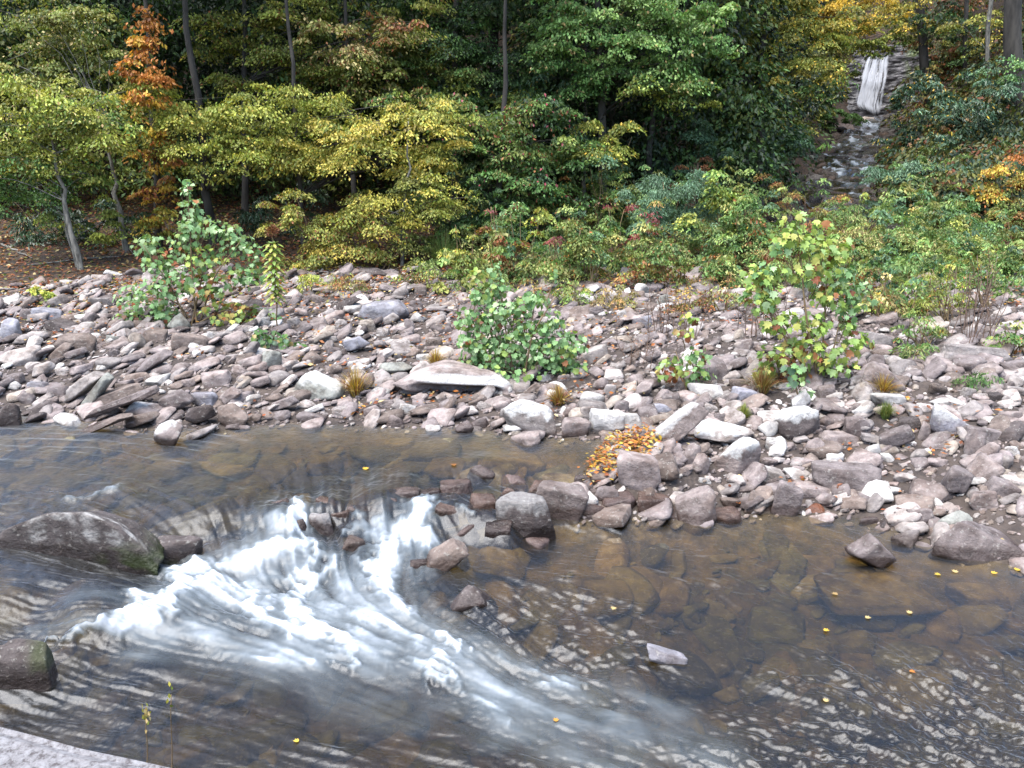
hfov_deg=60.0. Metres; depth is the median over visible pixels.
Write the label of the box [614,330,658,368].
dry stalks
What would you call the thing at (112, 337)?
rock
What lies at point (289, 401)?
stone slab
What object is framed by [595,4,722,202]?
crooked tree
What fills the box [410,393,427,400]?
cobble
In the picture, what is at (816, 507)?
boulder
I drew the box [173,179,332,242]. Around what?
rhododendron
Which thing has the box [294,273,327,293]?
seedling
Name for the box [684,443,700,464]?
cobble
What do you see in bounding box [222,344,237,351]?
cobble
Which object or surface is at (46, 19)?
pale trunk tree
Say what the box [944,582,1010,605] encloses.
stone slab
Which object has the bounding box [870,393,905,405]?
rock
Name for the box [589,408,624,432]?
boulder
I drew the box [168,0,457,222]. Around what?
hazel tree
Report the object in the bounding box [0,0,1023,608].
ground
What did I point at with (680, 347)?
stone slab
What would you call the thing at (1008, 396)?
cobble
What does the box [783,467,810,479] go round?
stone slab
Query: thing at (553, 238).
sumac sprig
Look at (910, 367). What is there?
cobble
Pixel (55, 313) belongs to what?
rock
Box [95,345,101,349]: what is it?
rock
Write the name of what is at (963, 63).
forest tree
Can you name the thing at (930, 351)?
cobble
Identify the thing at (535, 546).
boulder
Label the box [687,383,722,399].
boulder
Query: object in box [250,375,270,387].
stone slab
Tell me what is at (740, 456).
boulder
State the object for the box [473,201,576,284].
weed clump
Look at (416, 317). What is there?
cobble
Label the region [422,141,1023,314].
ground cover
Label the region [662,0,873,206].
olive tree
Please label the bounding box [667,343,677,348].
stone slab
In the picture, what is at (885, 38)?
leaning tree
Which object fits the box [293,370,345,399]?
boulder
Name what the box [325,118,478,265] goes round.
slender tree
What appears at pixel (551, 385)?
boulder
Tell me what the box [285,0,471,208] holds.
blushing tree
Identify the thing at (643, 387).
boulder
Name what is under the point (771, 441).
rock
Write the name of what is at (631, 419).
boulder
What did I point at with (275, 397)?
cobble
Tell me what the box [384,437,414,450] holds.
stone slab
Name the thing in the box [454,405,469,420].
boulder
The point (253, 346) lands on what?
boulder
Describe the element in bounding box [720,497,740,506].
rock
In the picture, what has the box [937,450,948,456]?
cobble
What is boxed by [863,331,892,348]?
rock
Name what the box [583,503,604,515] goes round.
boulder
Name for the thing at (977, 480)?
boulder
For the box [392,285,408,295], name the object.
rock
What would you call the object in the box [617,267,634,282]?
rock
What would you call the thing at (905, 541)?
boulder
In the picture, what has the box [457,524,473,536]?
boulder
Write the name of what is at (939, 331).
weed clump
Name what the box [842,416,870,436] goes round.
rock
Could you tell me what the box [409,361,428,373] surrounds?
stone slab
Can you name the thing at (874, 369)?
boulder
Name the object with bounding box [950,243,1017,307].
weed clump
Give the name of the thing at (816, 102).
rhododendron
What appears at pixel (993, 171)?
shrub
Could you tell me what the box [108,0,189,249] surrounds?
vine covered tree
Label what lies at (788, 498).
stone slab
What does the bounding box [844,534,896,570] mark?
boulder
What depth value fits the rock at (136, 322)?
16.52 m
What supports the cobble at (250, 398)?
on the ground at (580, 548)
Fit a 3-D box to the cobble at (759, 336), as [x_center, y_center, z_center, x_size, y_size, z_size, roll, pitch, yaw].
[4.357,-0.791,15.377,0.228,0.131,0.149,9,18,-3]
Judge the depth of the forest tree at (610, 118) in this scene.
26.27 m
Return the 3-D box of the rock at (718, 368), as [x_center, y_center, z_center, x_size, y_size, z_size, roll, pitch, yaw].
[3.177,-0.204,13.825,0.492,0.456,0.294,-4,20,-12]
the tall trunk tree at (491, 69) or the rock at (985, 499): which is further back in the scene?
the tall trunk tree at (491, 69)
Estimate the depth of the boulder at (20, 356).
14.79 m
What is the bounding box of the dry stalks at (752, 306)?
[733,285,791,341]
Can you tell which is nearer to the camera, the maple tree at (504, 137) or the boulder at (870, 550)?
the boulder at (870, 550)
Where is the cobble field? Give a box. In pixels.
[0,262,1023,574]
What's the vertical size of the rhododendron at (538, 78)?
4.245 m
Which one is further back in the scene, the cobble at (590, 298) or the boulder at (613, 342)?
the cobble at (590, 298)
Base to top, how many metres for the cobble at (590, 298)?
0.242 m
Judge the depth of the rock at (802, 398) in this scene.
12.64 m
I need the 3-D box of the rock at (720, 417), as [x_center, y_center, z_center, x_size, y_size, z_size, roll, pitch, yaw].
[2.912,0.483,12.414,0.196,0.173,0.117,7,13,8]
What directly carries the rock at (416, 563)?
in the water at (262, 631)
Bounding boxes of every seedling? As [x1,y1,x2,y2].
[26,286,56,306]
[251,328,306,349]
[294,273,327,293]
[654,312,716,389]
[780,363,814,398]
[888,342,939,360]
[951,371,1004,390]
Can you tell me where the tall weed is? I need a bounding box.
[261,224,287,325]
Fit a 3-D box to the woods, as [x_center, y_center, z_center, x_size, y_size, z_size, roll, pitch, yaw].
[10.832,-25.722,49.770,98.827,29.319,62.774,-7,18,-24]
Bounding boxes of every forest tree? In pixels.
[545,1,643,211]
[699,0,751,194]
[906,0,1002,98]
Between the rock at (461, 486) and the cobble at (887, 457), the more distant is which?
the cobble at (887, 457)
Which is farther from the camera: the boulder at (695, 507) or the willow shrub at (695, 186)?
the willow shrub at (695, 186)
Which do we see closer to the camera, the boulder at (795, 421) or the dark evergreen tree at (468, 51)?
the boulder at (795, 421)
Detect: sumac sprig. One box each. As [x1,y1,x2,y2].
[484,207,502,268]
[543,236,565,275]
[594,202,661,260]
[626,217,662,269]
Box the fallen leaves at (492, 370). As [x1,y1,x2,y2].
[0,270,1023,539]
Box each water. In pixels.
[0,427,1023,767]
[802,116,891,220]
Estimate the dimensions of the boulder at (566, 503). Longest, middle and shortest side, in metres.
0.642 x 0.636 x 0.383 m
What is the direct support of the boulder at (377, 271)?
on the ground at (580, 548)
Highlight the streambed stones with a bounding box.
[0,430,1023,608]
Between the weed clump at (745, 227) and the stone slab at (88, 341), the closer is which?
the stone slab at (88, 341)
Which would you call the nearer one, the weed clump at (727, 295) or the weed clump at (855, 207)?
the weed clump at (727, 295)
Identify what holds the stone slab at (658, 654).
in the water at (262, 631)
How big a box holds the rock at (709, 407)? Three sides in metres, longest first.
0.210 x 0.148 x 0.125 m
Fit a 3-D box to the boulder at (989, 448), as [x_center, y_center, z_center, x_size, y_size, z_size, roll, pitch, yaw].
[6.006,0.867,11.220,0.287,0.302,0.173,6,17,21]
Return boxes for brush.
[751,171,852,235]
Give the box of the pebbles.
[0,266,1023,576]
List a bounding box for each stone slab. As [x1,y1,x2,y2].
[3,372,25,383]
[43,318,79,331]
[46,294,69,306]
[54,332,96,351]
[64,371,104,401]
[70,360,84,367]
[75,413,133,438]
[81,372,114,404]
[84,390,149,418]
[94,383,144,404]
[107,350,119,355]
[115,383,126,388]
[121,385,159,406]
[135,349,173,372]
[157,389,194,409]
[185,404,216,423]
[207,331,218,337]
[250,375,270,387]
[259,317,270,325]
[271,396,299,410]
[278,296,291,300]
[296,411,327,422]
[314,308,326,314]
[316,496,328,502]
[323,336,337,341]
[326,346,339,354]
[331,510,348,517]
[333,397,352,405]
[336,296,360,309]
[343,336,369,350]
[347,358,369,365]
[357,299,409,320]
[371,387,389,393]
[379,399,393,408]
[381,313,399,325]
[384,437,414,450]
[392,360,514,394]
[399,403,415,412]
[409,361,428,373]
[424,338,441,346]
[469,493,495,508]
[483,448,546,475]
[523,382,541,393]
[541,473,574,482]
[557,374,569,381]
[574,474,588,481]
[582,344,607,363]
[587,306,603,314]
[617,310,626,317]
[632,315,651,328]
[647,643,687,663]
[654,403,671,412]
[655,402,708,442]
[662,392,679,399]
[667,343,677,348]
[667,507,675,519]
[677,343,689,350]
[725,482,753,492]
[746,418,773,426]
[770,480,803,516]
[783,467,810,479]
[791,479,830,497]
[794,457,813,464]
[811,460,881,490]
[816,384,835,396]
[819,430,859,445]
[859,516,878,525]
[877,571,904,578]
[879,424,915,445]
[916,403,932,411]
[937,343,1011,360]
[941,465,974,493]
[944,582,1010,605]
[959,387,976,396]
[964,425,1001,441]
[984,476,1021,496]
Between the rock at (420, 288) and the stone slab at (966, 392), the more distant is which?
the rock at (420, 288)
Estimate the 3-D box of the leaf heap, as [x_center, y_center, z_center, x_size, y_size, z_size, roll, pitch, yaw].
[1.403,0.859,11.220,0.831,0.366,1.698,13,20,37]
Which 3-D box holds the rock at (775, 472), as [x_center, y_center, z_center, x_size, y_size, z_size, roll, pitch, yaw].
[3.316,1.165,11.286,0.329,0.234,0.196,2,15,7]
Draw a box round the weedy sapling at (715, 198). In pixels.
[673,169,752,256]
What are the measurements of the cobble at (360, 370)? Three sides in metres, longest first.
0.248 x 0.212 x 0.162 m
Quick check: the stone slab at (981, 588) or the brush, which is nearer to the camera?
the stone slab at (981, 588)
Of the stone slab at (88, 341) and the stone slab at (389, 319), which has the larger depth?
the stone slab at (389, 319)
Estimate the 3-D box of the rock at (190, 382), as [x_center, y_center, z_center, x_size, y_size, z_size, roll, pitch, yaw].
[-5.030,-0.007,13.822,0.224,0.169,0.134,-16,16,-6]
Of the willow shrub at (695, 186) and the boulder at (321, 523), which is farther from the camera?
the willow shrub at (695, 186)
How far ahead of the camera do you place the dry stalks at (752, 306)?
15.40 m
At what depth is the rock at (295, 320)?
16.66 m
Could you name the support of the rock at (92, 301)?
on the ground at (580, 548)
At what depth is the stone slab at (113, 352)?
15.08 m
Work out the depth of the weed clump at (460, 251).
20.01 m
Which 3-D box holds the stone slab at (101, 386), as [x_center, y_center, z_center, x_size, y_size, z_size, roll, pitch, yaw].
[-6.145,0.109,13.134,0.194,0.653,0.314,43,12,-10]
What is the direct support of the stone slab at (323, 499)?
in the water at (262, 631)
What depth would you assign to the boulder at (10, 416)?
12.58 m
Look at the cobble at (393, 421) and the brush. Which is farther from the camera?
the brush
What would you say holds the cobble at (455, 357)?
on the ground at (580, 548)
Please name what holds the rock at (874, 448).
on the ground at (580, 548)
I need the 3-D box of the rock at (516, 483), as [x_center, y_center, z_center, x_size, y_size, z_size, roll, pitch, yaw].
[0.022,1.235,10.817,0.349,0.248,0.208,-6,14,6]
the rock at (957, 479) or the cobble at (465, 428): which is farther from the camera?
the cobble at (465, 428)
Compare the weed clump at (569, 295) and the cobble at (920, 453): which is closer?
the cobble at (920, 453)
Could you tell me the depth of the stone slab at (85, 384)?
13.20 m
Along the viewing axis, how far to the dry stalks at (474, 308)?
17.14 m
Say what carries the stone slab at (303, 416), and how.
on the ground at (580, 548)
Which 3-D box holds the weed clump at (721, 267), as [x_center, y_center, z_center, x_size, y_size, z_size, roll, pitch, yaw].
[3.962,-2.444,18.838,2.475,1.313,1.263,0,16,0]
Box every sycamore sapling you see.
[112,178,281,326]
[737,211,878,382]
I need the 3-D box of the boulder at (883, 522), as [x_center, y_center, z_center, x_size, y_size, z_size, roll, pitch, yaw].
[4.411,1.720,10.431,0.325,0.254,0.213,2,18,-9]
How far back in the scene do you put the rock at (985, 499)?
10.34 m
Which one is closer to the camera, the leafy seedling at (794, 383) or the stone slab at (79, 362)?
the leafy seedling at (794, 383)
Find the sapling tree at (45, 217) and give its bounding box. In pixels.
[0,134,154,266]
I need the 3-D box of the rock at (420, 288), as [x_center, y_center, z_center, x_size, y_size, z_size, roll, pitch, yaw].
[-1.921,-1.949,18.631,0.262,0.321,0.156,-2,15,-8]
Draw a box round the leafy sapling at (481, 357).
[453,260,589,382]
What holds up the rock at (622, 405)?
on the ground at (580, 548)
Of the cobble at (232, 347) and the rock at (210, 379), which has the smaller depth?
the rock at (210, 379)
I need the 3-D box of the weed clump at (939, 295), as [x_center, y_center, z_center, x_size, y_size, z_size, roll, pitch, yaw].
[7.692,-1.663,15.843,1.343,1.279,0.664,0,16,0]
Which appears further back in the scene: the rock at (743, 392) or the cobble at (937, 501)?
the rock at (743, 392)
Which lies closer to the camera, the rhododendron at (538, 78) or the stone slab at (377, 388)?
the stone slab at (377, 388)
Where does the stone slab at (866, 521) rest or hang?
on the ground at (580, 548)
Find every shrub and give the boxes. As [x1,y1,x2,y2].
[253,187,401,271]
[370,208,454,274]
[422,224,471,267]
[532,118,646,242]
[614,168,723,260]
[668,156,714,207]
[708,191,779,266]
[715,124,821,205]
[771,108,818,187]
[812,94,868,133]
[850,159,983,225]
[917,217,998,261]
[969,148,1023,220]
[984,206,1023,241]
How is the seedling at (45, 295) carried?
on the ground at (580, 548)
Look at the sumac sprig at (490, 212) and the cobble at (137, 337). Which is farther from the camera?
the sumac sprig at (490, 212)
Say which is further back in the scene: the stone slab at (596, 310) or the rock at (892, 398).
the stone slab at (596, 310)
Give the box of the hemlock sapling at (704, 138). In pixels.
[642,118,738,204]
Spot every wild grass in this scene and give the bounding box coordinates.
[142,702,150,762]
[166,682,172,767]
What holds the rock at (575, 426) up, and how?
on the ground at (580, 548)
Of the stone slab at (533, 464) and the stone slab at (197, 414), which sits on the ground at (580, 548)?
the stone slab at (197, 414)
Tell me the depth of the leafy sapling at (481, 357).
13.87 m
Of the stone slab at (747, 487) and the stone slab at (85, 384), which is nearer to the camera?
the stone slab at (747, 487)
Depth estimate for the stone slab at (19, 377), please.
14.15 m
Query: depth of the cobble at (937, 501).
10.53 m
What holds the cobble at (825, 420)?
on the ground at (580, 548)
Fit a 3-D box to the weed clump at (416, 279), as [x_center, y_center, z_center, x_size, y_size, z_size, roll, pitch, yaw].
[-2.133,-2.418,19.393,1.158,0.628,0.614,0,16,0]
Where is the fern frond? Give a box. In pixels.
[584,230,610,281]
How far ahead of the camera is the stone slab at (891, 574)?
9.47 m
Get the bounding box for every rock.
[0,318,21,338]
[17,392,35,403]
[19,309,30,319]
[27,381,48,386]
[30,307,62,319]
[46,384,68,397]
[54,366,68,375]
[72,354,84,358]
[88,298,111,306]
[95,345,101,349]
[105,335,118,340]
[133,320,142,326]
[142,328,167,342]
[181,378,196,386]
[191,392,217,405]
[196,353,206,360]
[200,369,231,387]
[241,325,253,332]
[265,341,278,349]
[273,498,288,502]
[287,317,300,325]
[289,345,303,349]
[297,519,306,530]
[311,294,322,302]
[332,406,346,415]
[346,505,353,511]
[358,318,375,330]
[364,405,380,415]
[376,327,389,335]
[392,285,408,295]
[393,486,420,497]
[394,338,409,343]
[409,300,423,308]
[410,558,427,568]
[414,283,426,295]
[416,354,431,361]
[420,487,440,494]
[435,502,456,515]
[440,478,472,493]
[485,520,511,540]
[500,474,527,491]
[528,480,542,493]
[561,417,590,437]
[577,328,593,339]
[580,406,595,419]
[590,473,611,485]
[595,485,618,500]
[601,490,636,508]
[604,384,615,397]
[607,291,616,302]
[610,363,622,371]
[613,400,628,411]
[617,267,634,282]
[637,491,671,512]
[657,294,668,304]
[698,477,710,483]
[700,356,728,380]
[704,402,717,412]
[714,413,724,421]
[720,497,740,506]
[729,379,747,388]
[731,386,756,400]
[743,490,771,513]
[764,465,785,481]
[765,437,776,449]
[791,389,810,406]
[826,452,843,460]
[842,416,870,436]
[851,403,860,409]
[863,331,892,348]
[865,443,880,454]
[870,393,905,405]
[899,416,920,430]
[906,508,933,523]
[917,421,930,440]
[969,490,997,510]
[988,392,1002,400]
[998,411,1022,417]
[1004,446,1019,455]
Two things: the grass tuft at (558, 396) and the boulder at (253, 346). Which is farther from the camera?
the boulder at (253, 346)
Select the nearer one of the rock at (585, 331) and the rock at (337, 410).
the rock at (337, 410)
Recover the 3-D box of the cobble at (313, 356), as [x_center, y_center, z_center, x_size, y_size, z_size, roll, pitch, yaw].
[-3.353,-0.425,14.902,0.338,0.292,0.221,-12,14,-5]
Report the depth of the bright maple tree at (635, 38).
22.79 m
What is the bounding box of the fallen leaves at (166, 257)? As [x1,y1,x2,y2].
[0,161,1023,321]
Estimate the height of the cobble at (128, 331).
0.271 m
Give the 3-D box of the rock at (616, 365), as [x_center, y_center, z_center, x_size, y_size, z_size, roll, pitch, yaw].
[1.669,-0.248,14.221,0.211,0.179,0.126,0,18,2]
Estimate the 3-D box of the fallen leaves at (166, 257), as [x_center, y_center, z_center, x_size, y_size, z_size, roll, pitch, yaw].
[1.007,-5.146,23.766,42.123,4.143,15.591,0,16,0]
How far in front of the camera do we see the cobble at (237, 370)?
14.15 m
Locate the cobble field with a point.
(874, 496)
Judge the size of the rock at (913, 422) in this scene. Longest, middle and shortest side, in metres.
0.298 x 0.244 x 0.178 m
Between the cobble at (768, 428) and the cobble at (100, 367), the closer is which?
the cobble at (768, 428)
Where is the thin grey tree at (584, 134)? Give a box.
[553,1,596,215]
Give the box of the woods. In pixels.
[0,0,1023,231]
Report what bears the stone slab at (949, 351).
on the ground at (580, 548)
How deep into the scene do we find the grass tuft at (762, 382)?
13.09 m
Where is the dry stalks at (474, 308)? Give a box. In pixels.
[447,296,494,312]
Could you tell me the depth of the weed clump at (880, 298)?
16.12 m
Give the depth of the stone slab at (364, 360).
14.53 m
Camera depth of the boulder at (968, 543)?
9.66 m
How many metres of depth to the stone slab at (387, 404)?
13.20 m
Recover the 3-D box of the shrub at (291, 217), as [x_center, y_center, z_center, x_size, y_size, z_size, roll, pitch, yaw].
[-4.337,-3.558,20.991,3.743,2.156,2.158,4,17,14]
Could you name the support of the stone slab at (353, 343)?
on the ground at (580, 548)
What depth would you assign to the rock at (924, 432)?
11.85 m
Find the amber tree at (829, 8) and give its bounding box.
[779,0,931,141]
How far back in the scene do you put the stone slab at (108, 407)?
12.66 m
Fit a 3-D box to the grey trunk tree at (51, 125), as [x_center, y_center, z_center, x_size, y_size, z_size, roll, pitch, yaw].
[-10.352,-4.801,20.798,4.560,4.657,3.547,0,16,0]
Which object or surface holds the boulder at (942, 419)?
on the ground at (580, 548)
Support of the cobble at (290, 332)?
on the ground at (580, 548)
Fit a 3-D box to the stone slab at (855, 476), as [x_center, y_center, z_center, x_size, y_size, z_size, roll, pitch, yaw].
[4.179,1.165,11.157,0.836,0.398,0.482,11,15,10]
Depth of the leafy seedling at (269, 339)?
15.30 m
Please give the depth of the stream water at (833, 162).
42.89 m
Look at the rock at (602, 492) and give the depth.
10.43 m
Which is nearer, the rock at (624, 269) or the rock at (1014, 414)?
the rock at (1014, 414)
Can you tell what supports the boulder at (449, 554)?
in the water at (262, 631)
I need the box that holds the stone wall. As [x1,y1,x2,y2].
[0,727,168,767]
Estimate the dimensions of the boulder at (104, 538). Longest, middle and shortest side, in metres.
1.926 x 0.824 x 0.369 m
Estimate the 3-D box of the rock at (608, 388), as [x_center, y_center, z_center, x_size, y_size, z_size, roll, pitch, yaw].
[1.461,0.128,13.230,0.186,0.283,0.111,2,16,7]
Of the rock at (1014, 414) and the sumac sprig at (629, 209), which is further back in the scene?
the sumac sprig at (629, 209)
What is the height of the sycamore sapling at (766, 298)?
2.650 m
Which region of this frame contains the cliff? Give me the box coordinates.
[847,44,930,116]
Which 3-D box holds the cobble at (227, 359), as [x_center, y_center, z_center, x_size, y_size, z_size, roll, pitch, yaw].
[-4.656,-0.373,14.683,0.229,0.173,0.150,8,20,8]
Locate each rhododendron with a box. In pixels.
[0,188,174,249]
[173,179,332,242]
[406,173,539,251]
[485,66,588,210]
[715,71,849,158]
[862,70,987,169]
[922,70,1022,158]
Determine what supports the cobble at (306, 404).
on the ground at (580, 548)
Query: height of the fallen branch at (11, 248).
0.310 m
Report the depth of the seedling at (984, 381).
12.93 m
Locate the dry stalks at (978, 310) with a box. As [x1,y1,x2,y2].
[947,251,1013,343]
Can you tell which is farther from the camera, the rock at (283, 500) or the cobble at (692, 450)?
the cobble at (692, 450)
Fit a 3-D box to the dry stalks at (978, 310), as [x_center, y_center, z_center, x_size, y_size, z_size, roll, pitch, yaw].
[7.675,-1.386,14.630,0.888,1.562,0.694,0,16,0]
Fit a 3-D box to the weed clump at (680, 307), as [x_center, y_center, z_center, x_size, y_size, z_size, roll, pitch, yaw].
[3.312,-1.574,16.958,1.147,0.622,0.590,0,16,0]
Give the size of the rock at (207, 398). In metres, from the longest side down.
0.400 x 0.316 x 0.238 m
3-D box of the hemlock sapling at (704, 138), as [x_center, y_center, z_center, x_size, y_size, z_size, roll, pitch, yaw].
[5.302,-6.347,26.225,2.901,2.927,1.767,0,16,0]
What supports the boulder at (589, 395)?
on the ground at (580, 548)
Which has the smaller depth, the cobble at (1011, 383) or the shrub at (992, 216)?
the cobble at (1011, 383)
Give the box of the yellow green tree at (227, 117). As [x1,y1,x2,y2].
[130,0,358,244]
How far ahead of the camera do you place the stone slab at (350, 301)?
17.41 m
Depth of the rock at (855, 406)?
12.56 m
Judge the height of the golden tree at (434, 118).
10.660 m
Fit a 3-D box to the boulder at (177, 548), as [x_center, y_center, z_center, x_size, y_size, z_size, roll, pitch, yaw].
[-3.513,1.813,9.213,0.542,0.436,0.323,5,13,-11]
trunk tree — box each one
[0,0,158,252]
[0,72,166,269]
[467,2,596,208]
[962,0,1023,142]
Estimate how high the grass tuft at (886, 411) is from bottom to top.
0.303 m
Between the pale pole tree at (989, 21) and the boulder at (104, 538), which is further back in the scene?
the pale pole tree at (989, 21)
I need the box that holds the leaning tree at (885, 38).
[814,12,926,99]
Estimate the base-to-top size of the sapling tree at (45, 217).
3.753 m
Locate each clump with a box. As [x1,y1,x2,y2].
[317,273,373,294]
[389,260,439,284]
[436,225,501,275]
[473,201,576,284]
[531,216,640,282]
[550,279,593,305]
[589,284,640,310]
[610,256,673,286]
[641,238,755,291]
[661,286,714,314]
[688,270,747,312]
[719,205,770,270]
[818,199,918,237]
[828,193,885,239]
[828,215,883,268]
[851,227,998,278]
[852,272,909,316]
[868,272,947,316]
[889,311,949,345]
[901,255,976,320]
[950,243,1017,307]
[983,320,1023,353]
[984,246,1023,289]
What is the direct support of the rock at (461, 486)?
on the streambed stones
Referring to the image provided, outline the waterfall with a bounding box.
[857,55,887,110]
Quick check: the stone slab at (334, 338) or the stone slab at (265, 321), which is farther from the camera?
the stone slab at (265, 321)
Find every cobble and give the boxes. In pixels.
[96,365,106,369]
[125,328,132,337]
[128,332,146,347]
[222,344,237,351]
[224,356,235,364]
[231,365,247,375]
[246,394,260,403]
[265,393,283,401]
[282,329,297,336]
[296,399,315,408]
[302,349,322,363]
[303,296,310,301]
[325,364,341,373]
[334,319,347,328]
[351,369,365,374]
[386,415,402,427]
[404,319,414,328]
[410,312,426,322]
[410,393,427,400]
[450,355,462,360]
[455,421,473,434]
[476,401,490,410]
[493,401,508,410]
[534,374,551,381]
[563,403,578,416]
[570,367,588,377]
[579,293,593,300]
[592,377,608,389]
[625,374,643,382]
[634,283,648,292]
[679,467,691,476]
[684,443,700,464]
[692,453,709,473]
[732,340,744,347]
[757,334,768,339]
[757,421,777,436]
[760,457,777,465]
[777,382,790,389]
[820,415,833,426]
[880,453,894,461]
[890,486,900,493]
[905,365,916,371]
[910,449,929,457]
[922,345,935,352]
[927,383,947,394]
[927,458,947,466]
[934,498,942,505]
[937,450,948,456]
[1002,393,1013,399]
[1002,455,1012,468]
[1004,381,1014,389]
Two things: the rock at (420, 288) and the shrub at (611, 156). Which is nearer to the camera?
the rock at (420, 288)
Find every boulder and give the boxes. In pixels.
[0,345,40,366]
[0,403,23,435]
[0,511,163,574]
[0,638,57,691]
[32,361,55,376]
[124,402,162,414]
[144,373,170,385]
[153,420,183,451]
[158,535,202,564]
[167,313,190,328]
[170,333,209,352]
[217,403,248,426]
[219,386,240,404]
[243,341,259,353]
[262,350,281,366]
[282,360,300,370]
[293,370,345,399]
[309,513,333,535]
[342,535,365,551]
[364,268,386,276]
[379,362,412,373]
[426,538,469,570]
[450,585,489,611]
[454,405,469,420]
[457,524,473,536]
[470,465,494,483]
[471,417,488,427]
[495,491,555,549]
[496,487,514,500]
[502,399,556,436]
[520,537,549,556]
[535,383,568,396]
[536,480,588,525]
[580,391,604,401]
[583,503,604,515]
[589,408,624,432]
[601,339,619,346]
[617,450,660,490]
[624,413,643,429]
[635,380,653,395]
[675,485,716,535]
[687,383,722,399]
[694,418,754,443]
[713,437,760,474]
[715,506,741,527]
[745,358,779,380]
[774,405,819,439]
[801,438,824,453]
[806,503,824,512]
[834,123,853,129]
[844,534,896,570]
[860,361,906,390]
[877,518,891,528]
[891,530,919,552]
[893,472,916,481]
[928,520,1023,565]
[929,397,965,405]
[930,403,969,434]
[938,510,972,524]
[971,477,986,484]
[975,442,1000,454]
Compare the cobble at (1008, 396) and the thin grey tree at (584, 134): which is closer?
the cobble at (1008, 396)
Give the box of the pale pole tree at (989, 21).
[934,0,1003,86]
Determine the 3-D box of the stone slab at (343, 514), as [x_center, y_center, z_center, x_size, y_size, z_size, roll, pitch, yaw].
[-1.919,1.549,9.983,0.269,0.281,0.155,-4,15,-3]
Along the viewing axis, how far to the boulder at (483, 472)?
10.82 m
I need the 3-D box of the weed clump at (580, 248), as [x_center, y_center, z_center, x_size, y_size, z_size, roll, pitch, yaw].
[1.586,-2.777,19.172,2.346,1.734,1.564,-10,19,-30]
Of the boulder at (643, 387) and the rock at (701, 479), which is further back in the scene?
the boulder at (643, 387)
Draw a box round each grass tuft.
[336,365,374,396]
[425,349,447,363]
[544,382,572,405]
[736,402,749,419]
[738,365,783,394]
[868,373,903,392]
[873,400,897,419]
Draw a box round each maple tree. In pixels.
[414,0,604,218]
[510,0,746,222]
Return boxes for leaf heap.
[577,422,665,484]
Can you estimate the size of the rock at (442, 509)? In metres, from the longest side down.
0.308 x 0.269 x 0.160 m
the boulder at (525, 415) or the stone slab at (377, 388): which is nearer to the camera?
the boulder at (525, 415)
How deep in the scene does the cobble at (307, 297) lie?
18.12 m
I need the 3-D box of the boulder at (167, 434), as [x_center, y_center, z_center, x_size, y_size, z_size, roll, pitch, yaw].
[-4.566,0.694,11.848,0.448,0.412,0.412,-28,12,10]
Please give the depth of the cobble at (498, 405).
12.97 m
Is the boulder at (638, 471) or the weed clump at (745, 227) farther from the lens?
the weed clump at (745, 227)
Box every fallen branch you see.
[1,243,32,258]
[83,248,134,258]
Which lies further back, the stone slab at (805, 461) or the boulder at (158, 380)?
the boulder at (158, 380)
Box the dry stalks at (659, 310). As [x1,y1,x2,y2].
[639,286,716,340]
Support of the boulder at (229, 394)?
on the ground at (580, 548)
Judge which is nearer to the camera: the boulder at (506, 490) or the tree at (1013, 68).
the boulder at (506, 490)
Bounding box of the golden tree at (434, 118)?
[224,0,493,249]
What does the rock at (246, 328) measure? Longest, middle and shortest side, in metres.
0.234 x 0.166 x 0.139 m
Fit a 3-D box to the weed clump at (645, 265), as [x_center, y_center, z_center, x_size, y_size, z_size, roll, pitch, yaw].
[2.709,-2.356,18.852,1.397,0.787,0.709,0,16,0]
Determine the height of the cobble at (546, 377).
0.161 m
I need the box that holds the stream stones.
[759,113,909,233]
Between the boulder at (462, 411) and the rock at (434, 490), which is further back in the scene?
the boulder at (462, 411)
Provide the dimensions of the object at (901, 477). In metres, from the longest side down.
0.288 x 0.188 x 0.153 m
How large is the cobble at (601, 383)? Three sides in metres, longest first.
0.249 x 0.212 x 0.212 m
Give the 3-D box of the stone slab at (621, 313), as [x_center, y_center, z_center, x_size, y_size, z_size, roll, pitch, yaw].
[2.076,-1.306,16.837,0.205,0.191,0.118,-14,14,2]
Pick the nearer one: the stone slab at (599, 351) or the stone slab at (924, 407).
the stone slab at (924, 407)
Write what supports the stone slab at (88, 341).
on the ground at (580, 548)
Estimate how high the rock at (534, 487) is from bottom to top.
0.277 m
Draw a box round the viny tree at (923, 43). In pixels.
[862,0,984,130]
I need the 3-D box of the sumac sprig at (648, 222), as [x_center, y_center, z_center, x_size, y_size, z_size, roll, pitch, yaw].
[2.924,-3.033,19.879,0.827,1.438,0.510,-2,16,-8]
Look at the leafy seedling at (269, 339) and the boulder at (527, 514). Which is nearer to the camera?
the boulder at (527, 514)
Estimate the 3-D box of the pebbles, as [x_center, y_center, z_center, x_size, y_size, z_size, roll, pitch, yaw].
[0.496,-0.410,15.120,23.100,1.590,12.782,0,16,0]
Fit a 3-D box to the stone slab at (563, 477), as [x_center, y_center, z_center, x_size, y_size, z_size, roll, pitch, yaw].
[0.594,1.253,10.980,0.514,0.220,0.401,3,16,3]
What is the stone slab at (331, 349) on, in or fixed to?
on the ground at (580, 548)
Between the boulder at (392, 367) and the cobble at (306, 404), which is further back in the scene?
the boulder at (392, 367)
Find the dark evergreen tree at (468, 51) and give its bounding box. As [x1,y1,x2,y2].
[377,0,550,216]

